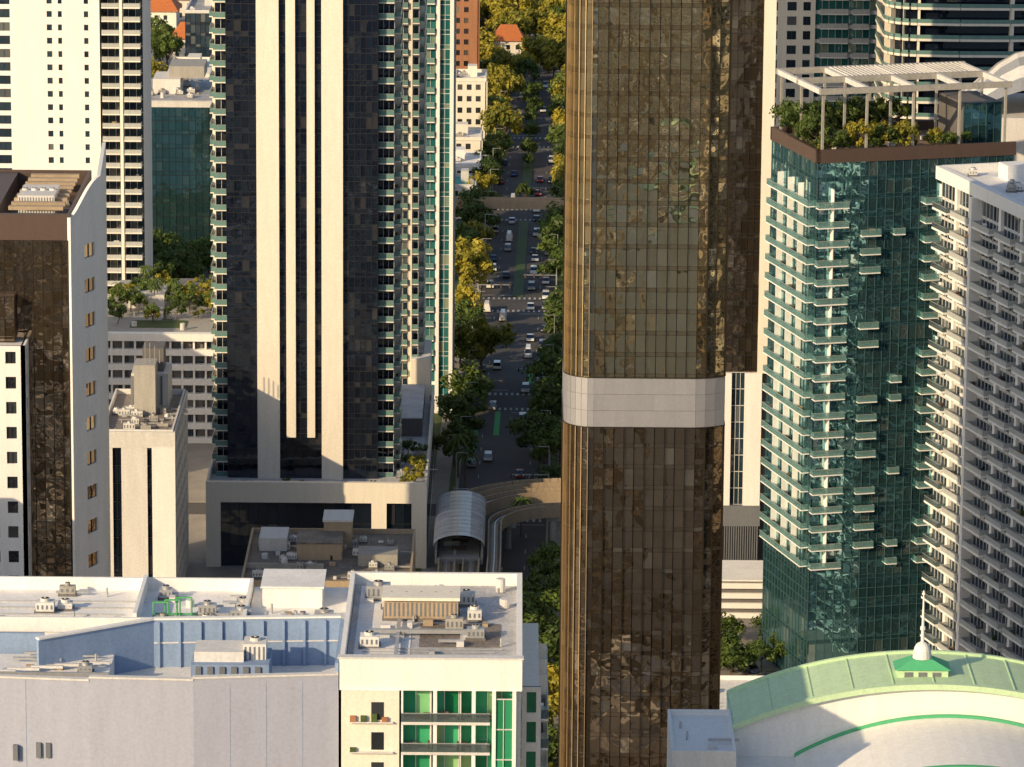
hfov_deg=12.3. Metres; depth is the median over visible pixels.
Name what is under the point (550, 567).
broadleaf tree
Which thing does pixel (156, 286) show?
palm tree
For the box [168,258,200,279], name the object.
broadleaf tree
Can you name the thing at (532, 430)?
broadleaf tree
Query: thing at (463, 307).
broadleaf tree
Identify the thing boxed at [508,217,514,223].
car
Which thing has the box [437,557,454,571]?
elevated guideway
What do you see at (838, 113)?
roof garden tree
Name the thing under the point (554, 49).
broadleaf tree
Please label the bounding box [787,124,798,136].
roof garden shrub
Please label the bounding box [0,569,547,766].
white condominium building
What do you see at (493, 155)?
broadleaf tree
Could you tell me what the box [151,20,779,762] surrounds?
pavement
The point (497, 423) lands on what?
road marking
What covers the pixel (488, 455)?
car
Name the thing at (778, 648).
broadleaf tree
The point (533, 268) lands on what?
car
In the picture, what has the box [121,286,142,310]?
terrace shrub
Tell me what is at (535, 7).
broadleaf tree
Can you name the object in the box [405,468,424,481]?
terrace shrub
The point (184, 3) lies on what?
tiled roof house
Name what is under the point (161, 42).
broadleaf tree
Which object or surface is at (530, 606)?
broadleaf tree
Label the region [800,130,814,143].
roof garden shrub
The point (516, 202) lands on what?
overpass bridge
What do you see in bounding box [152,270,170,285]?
terrace shrub
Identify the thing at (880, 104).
roof garden tree
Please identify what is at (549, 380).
broadleaf tree
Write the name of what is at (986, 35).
curved balcony tower
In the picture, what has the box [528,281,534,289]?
car
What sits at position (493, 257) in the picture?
car
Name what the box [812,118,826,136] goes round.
roof garden tree
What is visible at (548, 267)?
broadleaf tree
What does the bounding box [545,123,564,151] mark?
broadleaf tree
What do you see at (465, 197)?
broadleaf tree
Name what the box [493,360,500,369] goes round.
car
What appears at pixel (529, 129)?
broadleaf tree
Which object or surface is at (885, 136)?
roof garden tree
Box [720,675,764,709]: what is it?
white building
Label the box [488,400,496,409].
car
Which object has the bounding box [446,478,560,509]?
elevated guideway
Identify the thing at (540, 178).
car
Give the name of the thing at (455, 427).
broadleaf tree
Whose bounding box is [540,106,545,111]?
car
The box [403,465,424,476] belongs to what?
terrace shrub
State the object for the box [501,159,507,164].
car
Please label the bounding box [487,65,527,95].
broadleaf tree
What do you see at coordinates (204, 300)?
terrace shrub
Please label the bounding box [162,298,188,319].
terrace shrub
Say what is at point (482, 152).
broadleaf tree
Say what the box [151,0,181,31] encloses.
tiled roof house
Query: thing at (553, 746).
broadleaf tree
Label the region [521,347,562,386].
broadleaf tree
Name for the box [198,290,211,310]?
terrace shrub
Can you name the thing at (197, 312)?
terrace shrub
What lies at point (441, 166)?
teal residential tower
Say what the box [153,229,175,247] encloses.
broadleaf tree
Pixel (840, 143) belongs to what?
roof garden shrub
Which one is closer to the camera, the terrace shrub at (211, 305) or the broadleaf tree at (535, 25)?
the terrace shrub at (211, 305)
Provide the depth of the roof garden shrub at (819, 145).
813.57 m
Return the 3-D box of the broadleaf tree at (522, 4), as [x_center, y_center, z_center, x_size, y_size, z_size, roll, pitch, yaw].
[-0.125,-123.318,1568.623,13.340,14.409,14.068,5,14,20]
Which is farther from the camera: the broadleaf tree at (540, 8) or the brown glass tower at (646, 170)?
the broadleaf tree at (540, 8)
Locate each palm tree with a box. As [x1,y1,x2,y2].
[111,282,126,301]
[138,265,153,276]
[146,282,161,294]
[148,278,164,288]
[167,278,180,288]
[443,434,470,477]
[454,447,478,485]
[510,496,534,535]
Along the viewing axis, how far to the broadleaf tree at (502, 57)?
1456.65 m
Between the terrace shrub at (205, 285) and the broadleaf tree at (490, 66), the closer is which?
the terrace shrub at (205, 285)
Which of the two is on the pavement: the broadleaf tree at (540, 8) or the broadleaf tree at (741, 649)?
the broadleaf tree at (741, 649)
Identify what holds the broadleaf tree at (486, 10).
on the ground
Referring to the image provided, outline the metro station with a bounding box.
[433,490,485,571]
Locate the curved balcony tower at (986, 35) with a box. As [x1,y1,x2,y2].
[874,0,1023,121]
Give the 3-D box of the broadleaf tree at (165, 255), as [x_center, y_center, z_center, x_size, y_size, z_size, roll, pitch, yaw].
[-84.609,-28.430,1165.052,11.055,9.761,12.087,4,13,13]
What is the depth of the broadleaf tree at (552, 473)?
964.12 m
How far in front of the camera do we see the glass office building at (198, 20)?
1408.04 m
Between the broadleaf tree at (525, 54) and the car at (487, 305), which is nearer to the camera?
the car at (487, 305)
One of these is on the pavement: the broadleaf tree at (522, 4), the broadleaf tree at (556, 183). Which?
the broadleaf tree at (556, 183)
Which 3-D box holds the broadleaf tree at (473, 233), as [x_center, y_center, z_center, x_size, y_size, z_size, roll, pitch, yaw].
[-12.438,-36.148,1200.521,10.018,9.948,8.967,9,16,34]
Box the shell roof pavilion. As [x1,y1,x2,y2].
[962,51,1023,160]
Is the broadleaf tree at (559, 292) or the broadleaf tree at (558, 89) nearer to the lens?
the broadleaf tree at (559, 292)
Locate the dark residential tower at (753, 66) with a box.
[721,0,776,618]
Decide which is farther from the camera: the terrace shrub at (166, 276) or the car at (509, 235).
the car at (509, 235)
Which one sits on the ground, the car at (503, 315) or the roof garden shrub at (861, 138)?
the car at (503, 315)
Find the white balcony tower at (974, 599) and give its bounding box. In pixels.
[920,161,1023,660]
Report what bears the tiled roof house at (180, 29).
on the ground
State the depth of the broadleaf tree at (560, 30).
1517.43 m
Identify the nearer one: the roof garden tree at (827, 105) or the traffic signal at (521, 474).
the roof garden tree at (827, 105)
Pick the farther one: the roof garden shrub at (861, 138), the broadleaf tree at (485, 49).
the broadleaf tree at (485, 49)
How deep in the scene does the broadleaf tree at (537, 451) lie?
977.69 m
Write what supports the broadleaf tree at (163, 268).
on the ground
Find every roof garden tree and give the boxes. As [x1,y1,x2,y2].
[769,96,816,133]
[780,101,826,140]
[794,110,833,138]
[808,100,832,112]
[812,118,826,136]
[824,111,837,131]
[829,97,857,129]
[832,129,850,148]
[836,94,880,120]
[842,118,874,147]
[868,97,895,122]
[873,122,898,146]
[878,124,900,146]
[882,96,916,124]
[893,119,921,145]
[922,126,943,144]
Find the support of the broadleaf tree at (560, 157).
on the pavement
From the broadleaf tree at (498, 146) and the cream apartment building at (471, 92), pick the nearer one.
the broadleaf tree at (498, 146)
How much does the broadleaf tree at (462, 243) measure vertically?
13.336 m
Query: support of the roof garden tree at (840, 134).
on the green glass tower at (850, 315)
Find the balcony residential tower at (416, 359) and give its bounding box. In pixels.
[401,0,431,399]
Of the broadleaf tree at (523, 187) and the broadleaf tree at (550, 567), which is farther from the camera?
the broadleaf tree at (523, 187)
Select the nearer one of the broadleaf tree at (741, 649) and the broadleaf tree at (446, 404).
the broadleaf tree at (741, 649)
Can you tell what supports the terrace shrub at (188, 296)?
on the parking garage
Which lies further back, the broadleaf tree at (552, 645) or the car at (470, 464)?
the car at (470, 464)
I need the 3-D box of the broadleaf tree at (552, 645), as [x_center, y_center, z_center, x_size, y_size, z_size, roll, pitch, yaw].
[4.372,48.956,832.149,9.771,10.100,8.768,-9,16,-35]
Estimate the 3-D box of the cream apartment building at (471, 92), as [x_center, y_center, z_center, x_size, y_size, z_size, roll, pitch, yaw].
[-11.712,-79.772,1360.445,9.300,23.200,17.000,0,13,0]
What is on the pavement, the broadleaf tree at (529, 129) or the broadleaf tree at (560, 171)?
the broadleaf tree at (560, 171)
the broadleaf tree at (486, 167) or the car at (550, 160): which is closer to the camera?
the broadleaf tree at (486, 167)
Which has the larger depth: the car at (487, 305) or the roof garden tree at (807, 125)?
the car at (487, 305)
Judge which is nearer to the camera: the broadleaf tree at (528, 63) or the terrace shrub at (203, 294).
the terrace shrub at (203, 294)
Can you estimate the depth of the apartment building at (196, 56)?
1321.98 m
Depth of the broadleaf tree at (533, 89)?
1434.92 m
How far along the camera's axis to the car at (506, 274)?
1180.20 m
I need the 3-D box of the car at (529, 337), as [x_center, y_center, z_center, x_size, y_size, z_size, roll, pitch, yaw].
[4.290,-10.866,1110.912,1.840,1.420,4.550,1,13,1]
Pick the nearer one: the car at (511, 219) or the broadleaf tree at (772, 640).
the broadleaf tree at (772, 640)
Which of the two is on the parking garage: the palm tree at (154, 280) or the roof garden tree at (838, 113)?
the palm tree at (154, 280)
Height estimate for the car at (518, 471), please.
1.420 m
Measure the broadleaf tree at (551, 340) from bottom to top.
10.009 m
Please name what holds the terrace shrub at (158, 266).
on the parking garage
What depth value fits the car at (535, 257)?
1201.31 m
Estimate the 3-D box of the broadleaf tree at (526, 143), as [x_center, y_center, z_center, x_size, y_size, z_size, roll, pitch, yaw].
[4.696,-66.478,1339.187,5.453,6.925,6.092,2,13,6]
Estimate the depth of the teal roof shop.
1273.33 m
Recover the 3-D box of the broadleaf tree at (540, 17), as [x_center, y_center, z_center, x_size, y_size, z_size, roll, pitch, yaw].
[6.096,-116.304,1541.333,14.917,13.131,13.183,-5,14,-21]
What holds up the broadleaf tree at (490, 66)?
on the pavement
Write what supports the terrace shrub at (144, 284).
on the parking garage
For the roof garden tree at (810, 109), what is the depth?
822.31 m
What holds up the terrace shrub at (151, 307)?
on the parking garage
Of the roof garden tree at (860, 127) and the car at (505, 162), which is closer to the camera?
the roof garden tree at (860, 127)
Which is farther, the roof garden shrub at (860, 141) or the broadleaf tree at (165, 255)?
the broadleaf tree at (165, 255)
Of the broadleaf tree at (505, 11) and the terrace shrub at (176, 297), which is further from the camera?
the broadleaf tree at (505, 11)
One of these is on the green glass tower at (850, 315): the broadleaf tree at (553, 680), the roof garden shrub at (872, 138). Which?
the roof garden shrub at (872, 138)
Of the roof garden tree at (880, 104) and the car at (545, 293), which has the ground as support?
the car at (545, 293)
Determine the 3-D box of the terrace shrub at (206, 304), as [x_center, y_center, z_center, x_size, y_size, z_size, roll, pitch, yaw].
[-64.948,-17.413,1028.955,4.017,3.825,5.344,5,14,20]
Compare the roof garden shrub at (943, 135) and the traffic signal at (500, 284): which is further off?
the traffic signal at (500, 284)
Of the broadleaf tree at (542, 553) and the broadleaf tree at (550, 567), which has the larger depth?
the broadleaf tree at (542, 553)
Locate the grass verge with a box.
[415,0,563,742]
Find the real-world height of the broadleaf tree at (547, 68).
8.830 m
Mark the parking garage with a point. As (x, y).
(187, 337)
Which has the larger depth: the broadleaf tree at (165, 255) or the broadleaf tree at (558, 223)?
the broadleaf tree at (558, 223)
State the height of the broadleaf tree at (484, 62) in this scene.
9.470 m
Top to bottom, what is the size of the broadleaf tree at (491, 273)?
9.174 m
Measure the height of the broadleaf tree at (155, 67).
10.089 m
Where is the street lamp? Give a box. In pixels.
[456,453,468,490]
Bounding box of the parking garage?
[108,278,213,442]
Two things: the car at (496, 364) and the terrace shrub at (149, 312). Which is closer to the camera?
the terrace shrub at (149, 312)
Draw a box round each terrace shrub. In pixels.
[108,287,132,305]
[108,301,127,323]
[110,283,131,296]
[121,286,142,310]
[130,274,149,284]
[130,291,148,312]
[132,282,149,289]
[138,278,153,290]
[143,302,159,320]
[144,309,159,321]
[145,261,175,277]
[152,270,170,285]
[159,277,175,289]
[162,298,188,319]
[164,287,180,301]
[172,295,185,306]
[175,282,197,306]
[179,292,200,312]
[182,282,210,299]
[186,280,208,288]
[191,307,204,316]
[194,277,210,283]
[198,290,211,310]
[199,274,212,282]
[199,294,209,310]
[203,296,210,306]
[205,291,213,308]
[399,455,408,465]
[400,475,409,480]
[402,438,416,453]
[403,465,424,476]
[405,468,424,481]
[407,453,424,462]
[407,456,426,469]
[415,442,427,450]
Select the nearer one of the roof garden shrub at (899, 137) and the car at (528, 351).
the roof garden shrub at (899, 137)
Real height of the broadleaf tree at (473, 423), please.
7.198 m
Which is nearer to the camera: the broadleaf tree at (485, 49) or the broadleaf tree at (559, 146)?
the broadleaf tree at (559, 146)
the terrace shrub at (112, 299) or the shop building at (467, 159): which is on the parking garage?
the terrace shrub at (112, 299)
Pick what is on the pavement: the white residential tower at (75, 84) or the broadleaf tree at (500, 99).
the broadleaf tree at (500, 99)
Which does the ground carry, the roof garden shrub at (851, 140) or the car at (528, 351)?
the car at (528, 351)
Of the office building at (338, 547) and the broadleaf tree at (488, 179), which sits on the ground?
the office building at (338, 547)
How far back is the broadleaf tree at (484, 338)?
1061.95 m
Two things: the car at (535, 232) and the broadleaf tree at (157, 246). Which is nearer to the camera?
the broadleaf tree at (157, 246)
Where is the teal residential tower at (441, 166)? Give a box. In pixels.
[425,0,455,412]
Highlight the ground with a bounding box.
[162,0,560,695]
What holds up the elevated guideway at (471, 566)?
on the ground
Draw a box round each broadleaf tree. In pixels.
[151,13,175,38]
[151,31,183,70]
[151,57,167,75]
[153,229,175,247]
[153,231,171,259]
[153,248,183,266]
[153,258,167,277]
[157,268,179,279]
[165,247,205,275]
[166,231,188,246]
[167,242,195,260]
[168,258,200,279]
[169,240,208,262]
[191,241,212,271]
[194,237,212,273]
[434,386,488,421]
[434,417,478,465]
[439,358,494,403]
[447,411,485,430]
[454,313,516,377]
[455,184,496,220]
[455,220,494,241]
[455,222,480,241]
[455,231,487,248]
[455,236,492,285]
[455,247,494,289]
[455,281,483,306]
[455,298,485,323]
[455,312,487,331]
[455,329,473,366]
[458,184,503,211]
[459,201,501,238]
[465,171,498,190]
[470,161,502,190]
[473,148,498,162]
[474,257,494,282]
[476,154,504,175]
[479,101,524,147]
[480,0,500,28]
[480,26,496,46]
[480,42,505,58]
[480,54,491,68]
[483,129,515,153]
[483,139,501,150]
[483,141,506,163]
[483,145,504,164]
[485,6,510,28]
[486,48,518,72]
[487,62,509,80]
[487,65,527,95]
[488,83,510,100]
[488,93,512,111]
[488,100,503,111]
[490,0,534,16]
[491,12,532,34]
[492,95,507,105]
[505,406,561,461]
[507,6,548,36]
[513,50,537,74]
[513,58,539,87]
[515,182,535,196]
[517,34,551,78]
[518,0,538,11]
[519,136,537,153]
[520,122,540,137]
[521,92,544,106]
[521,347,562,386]
[521,663,558,716]
[521,703,554,727]
[522,82,543,97]
[522,153,534,163]
[522,568,559,616]
[522,588,559,624]
[522,611,558,644]
[523,108,537,122]
[524,102,538,111]
[526,376,561,423]
[526,542,559,567]
[527,376,561,411]
[529,427,560,478]
[529,463,560,480]
[529,559,559,592]
[531,15,553,35]
[534,331,562,356]
[535,233,562,256]
[536,200,563,233]
[536,245,562,277]
[537,1,547,11]
[537,37,565,72]
[537,57,562,78]
[537,214,563,244]
[537,350,562,371]
[538,633,558,668]
[541,0,565,11]
[542,24,565,37]
[542,284,562,309]
[542,297,562,321]
[543,312,562,333]
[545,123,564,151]
[546,11,565,35]
[546,71,564,94]
[547,3,565,39]
[547,32,563,42]
[547,93,564,116]
[547,176,563,196]
[548,722,557,766]
[549,64,564,84]
[550,75,564,100]
[550,164,560,186]
[551,107,564,125]
[551,138,563,156]
[552,2,565,13]
[552,159,563,182]
[553,154,563,165]
[553,157,563,169]
[720,642,749,674]
[721,611,745,635]
[721,625,741,646]
[721,632,757,672]
[745,636,777,671]
[749,611,761,635]
[768,632,777,646]
[772,640,786,658]
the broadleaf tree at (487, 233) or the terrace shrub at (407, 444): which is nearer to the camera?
the terrace shrub at (407, 444)
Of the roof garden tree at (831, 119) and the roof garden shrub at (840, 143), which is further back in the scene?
the roof garden tree at (831, 119)
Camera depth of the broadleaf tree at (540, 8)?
1569.71 m
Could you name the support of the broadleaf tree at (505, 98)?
on the pavement
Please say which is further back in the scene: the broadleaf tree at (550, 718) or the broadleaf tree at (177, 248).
the broadleaf tree at (177, 248)
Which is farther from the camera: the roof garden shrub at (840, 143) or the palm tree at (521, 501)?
the palm tree at (521, 501)
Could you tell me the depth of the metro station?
902.16 m
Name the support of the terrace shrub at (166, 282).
on the parking garage
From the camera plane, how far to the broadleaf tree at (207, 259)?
1173.55 m
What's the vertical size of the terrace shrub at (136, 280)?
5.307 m
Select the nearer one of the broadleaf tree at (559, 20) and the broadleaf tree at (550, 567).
the broadleaf tree at (550, 567)
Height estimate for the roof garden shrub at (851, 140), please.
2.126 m
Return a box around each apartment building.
[168,53,211,77]
[456,0,479,68]
[456,64,487,139]
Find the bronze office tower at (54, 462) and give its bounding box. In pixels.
[0,142,110,576]
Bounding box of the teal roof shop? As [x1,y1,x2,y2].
[455,168,477,195]
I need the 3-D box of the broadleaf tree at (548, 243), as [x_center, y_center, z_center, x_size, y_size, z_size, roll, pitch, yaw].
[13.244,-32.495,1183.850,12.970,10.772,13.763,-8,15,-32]
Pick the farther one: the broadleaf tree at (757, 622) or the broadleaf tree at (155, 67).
the broadleaf tree at (155, 67)
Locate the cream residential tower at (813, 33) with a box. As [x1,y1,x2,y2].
[774,0,881,125]
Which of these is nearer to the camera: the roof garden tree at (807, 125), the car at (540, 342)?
the roof garden tree at (807, 125)
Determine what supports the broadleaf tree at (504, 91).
on the pavement
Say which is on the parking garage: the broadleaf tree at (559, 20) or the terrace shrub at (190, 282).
the terrace shrub at (190, 282)
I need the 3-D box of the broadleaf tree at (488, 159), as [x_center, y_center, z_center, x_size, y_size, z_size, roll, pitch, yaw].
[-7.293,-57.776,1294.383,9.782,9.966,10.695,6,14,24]
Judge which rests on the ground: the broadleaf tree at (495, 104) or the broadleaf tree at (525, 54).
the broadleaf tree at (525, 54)
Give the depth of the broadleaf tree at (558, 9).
1545.72 m
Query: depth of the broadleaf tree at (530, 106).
1406.98 m
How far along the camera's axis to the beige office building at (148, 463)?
879.52 m
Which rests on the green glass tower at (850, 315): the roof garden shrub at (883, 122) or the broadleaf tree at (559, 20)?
the roof garden shrub at (883, 122)
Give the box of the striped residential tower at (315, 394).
[206,0,437,568]
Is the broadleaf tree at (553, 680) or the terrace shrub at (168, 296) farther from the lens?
the terrace shrub at (168, 296)
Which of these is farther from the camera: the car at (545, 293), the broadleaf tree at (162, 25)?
the broadleaf tree at (162, 25)
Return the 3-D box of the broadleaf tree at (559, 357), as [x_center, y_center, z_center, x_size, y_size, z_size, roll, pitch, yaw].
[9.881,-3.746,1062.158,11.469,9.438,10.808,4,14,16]
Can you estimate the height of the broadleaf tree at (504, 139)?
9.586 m
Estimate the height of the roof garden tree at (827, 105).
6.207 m
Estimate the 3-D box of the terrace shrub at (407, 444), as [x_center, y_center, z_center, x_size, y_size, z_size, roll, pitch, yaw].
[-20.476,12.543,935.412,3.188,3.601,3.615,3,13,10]
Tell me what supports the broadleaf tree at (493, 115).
on the ground
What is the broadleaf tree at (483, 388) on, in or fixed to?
on the pavement
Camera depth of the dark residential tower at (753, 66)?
886.84 m
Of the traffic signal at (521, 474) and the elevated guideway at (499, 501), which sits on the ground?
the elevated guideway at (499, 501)
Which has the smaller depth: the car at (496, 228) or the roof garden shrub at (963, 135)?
the roof garden shrub at (963, 135)
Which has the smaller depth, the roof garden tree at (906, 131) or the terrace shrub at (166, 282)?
the roof garden tree at (906, 131)
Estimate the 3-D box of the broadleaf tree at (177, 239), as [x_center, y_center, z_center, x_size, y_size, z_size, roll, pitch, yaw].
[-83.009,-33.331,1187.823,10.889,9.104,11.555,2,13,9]
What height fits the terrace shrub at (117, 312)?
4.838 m
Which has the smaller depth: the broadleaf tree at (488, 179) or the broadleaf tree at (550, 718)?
the broadleaf tree at (550, 718)
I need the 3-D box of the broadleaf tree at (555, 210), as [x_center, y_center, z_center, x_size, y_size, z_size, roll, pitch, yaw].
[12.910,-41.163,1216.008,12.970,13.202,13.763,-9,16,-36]
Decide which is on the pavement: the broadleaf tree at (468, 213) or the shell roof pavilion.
the broadleaf tree at (468, 213)
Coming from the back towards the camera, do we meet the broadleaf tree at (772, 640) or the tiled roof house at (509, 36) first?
the tiled roof house at (509, 36)
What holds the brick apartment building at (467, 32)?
on the ground
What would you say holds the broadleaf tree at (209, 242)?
on the pavement
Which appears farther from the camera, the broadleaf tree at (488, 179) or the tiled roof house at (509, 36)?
the tiled roof house at (509, 36)
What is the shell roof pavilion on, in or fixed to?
on the ground
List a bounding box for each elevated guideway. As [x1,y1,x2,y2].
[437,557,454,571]
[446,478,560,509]
[461,558,479,571]
[467,487,560,524]
[486,502,560,572]
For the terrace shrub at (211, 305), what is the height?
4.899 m
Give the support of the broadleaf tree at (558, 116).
on the pavement
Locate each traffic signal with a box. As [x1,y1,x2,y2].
[478,283,510,290]
[509,473,548,478]
[525,273,556,294]
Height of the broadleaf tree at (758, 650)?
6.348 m
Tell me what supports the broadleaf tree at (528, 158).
on the grass verge
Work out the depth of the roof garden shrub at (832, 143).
812.80 m
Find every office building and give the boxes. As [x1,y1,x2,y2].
[109,341,192,576]
[151,59,212,242]
[185,0,211,56]
[241,510,415,587]
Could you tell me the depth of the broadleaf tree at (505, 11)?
1559.21 m
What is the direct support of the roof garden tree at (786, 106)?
on the green glass tower at (850, 315)
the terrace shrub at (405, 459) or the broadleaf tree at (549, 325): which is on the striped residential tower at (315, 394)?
the terrace shrub at (405, 459)
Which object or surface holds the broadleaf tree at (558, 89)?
on the pavement
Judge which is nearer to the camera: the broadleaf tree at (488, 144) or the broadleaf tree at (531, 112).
the broadleaf tree at (488, 144)
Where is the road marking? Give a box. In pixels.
[472,34,550,583]
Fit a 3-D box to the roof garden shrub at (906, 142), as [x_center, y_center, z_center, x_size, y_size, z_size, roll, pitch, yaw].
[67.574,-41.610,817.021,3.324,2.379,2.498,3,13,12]
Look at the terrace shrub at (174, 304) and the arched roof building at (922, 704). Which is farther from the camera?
the terrace shrub at (174, 304)
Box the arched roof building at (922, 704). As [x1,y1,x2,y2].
[667,591,1023,766]
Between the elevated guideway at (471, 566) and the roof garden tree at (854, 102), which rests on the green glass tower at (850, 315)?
the roof garden tree at (854, 102)
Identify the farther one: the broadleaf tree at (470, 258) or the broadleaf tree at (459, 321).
the broadleaf tree at (470, 258)
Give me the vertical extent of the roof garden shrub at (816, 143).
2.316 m
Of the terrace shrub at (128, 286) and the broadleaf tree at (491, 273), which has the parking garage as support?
the terrace shrub at (128, 286)
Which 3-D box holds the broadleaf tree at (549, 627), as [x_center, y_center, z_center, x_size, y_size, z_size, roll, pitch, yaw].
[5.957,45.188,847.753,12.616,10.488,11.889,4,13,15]
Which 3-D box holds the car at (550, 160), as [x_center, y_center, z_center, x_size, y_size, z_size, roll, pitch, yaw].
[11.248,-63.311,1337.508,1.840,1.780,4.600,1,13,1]
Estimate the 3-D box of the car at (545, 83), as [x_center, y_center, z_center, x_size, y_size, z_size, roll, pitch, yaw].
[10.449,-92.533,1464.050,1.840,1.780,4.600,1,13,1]
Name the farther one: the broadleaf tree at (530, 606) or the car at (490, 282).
the car at (490, 282)
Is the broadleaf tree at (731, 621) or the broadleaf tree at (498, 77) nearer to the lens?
the broadleaf tree at (731, 621)
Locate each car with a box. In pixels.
[468,457,476,467]
[483,300,490,311]
[484,451,492,460]
[486,280,493,287]
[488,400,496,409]
[490,254,496,261]
[492,225,498,232]
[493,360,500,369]
[499,309,506,320]
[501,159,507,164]
[502,271,509,277]
[504,243,511,250]
[506,230,512,240]
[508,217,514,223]
[511,170,517,176]
[515,469,523,477]
[521,382,529,392]
[524,344,531,357]
[526,334,533,341]
[527,302,534,309]
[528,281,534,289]
[530,247,537,253]
[530,265,536,274]
[531,254,538,260]
[533,215,539,221]
[533,228,539,236]
[535,189,540,195]
[537,176,543,181]
[539,339,545,347]
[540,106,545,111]
[542,277,548,283]
[542,290,549,299]
[543,81,548,86]
[548,155,553,162]
[742,662,760,673]
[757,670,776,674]
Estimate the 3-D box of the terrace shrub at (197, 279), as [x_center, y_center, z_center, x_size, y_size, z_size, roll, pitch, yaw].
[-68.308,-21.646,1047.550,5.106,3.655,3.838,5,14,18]
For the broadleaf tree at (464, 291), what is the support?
on the pavement
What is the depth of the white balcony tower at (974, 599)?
787.65 m
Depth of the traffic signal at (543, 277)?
1154.63 m
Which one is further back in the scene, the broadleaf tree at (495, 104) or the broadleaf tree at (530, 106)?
the broadleaf tree at (530, 106)
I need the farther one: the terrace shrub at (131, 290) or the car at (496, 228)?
the car at (496, 228)
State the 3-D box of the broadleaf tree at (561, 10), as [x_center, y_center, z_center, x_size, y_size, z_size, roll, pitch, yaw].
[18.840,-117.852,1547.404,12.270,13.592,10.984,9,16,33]
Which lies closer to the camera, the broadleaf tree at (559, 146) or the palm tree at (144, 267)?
the palm tree at (144, 267)
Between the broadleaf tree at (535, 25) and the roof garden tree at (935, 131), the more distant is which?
the broadleaf tree at (535, 25)
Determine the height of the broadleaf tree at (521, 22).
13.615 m
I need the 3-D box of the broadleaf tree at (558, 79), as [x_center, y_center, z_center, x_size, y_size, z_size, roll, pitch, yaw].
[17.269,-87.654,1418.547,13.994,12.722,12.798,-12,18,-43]
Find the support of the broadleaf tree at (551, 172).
on the grass verge
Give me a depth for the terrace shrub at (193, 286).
1032.54 m
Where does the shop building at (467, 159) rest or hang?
on the ground
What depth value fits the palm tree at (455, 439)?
978.86 m
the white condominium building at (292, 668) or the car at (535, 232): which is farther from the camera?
the car at (535, 232)
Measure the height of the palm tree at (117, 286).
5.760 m
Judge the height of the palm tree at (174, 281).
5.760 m
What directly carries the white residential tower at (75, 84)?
on the ground
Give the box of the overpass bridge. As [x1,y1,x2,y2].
[455,196,563,227]
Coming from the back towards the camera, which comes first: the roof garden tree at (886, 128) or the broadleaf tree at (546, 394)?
the broadleaf tree at (546, 394)
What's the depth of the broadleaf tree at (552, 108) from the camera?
1375.88 m
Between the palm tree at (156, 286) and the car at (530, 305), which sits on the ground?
the car at (530, 305)
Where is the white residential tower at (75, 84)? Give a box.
[0,0,152,309]
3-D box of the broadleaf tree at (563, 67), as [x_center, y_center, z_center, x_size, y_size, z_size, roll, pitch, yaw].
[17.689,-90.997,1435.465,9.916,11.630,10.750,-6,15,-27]
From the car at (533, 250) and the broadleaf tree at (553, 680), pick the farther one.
the car at (533, 250)
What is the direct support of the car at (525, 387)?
on the ground
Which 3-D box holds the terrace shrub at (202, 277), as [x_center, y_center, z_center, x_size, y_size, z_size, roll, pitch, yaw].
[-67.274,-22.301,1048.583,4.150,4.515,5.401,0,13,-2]
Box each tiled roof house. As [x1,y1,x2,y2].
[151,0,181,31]
[173,22,184,57]
[177,0,189,19]
[493,24,524,55]
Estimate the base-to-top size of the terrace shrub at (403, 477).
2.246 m
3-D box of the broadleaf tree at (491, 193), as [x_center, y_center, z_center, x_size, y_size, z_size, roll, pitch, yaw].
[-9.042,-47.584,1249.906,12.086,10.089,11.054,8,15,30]
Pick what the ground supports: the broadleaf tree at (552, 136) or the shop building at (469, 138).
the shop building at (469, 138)
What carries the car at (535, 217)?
on the ground
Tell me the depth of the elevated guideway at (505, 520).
925.60 m
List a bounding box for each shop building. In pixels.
[456,122,482,151]
[456,147,486,191]
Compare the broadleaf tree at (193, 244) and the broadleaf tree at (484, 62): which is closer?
the broadleaf tree at (193, 244)
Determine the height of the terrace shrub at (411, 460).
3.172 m
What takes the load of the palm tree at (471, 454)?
on the ground
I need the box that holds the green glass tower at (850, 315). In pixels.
[759,61,1015,669]
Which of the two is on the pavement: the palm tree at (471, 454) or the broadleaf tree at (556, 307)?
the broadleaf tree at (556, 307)
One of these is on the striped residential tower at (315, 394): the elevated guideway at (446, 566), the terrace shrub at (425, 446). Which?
the terrace shrub at (425, 446)
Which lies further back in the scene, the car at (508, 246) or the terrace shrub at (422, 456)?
the car at (508, 246)
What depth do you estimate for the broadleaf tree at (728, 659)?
838.20 m
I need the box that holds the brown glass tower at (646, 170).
[558,0,732,766]
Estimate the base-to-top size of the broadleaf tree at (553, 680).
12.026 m
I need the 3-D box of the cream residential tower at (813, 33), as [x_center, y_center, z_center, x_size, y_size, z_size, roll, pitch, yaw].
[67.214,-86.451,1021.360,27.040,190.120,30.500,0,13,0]
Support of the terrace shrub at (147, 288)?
on the parking garage
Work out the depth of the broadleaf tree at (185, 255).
1161.90 m
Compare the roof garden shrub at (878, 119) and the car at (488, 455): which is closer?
the roof garden shrub at (878, 119)
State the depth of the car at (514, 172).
1315.75 m
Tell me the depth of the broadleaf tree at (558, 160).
1293.46 m
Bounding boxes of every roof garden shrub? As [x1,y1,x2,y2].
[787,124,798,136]
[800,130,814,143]
[812,139,826,147]
[817,142,828,149]
[819,135,838,148]
[832,137,846,148]
[850,139,862,147]
[852,135,869,145]
[852,137,863,147]
[864,135,880,146]
[868,116,880,124]
[872,119,888,127]
[891,135,905,145]
[895,137,912,145]
[928,135,945,144]
[935,130,953,143]
[942,131,958,142]
[961,130,972,140]

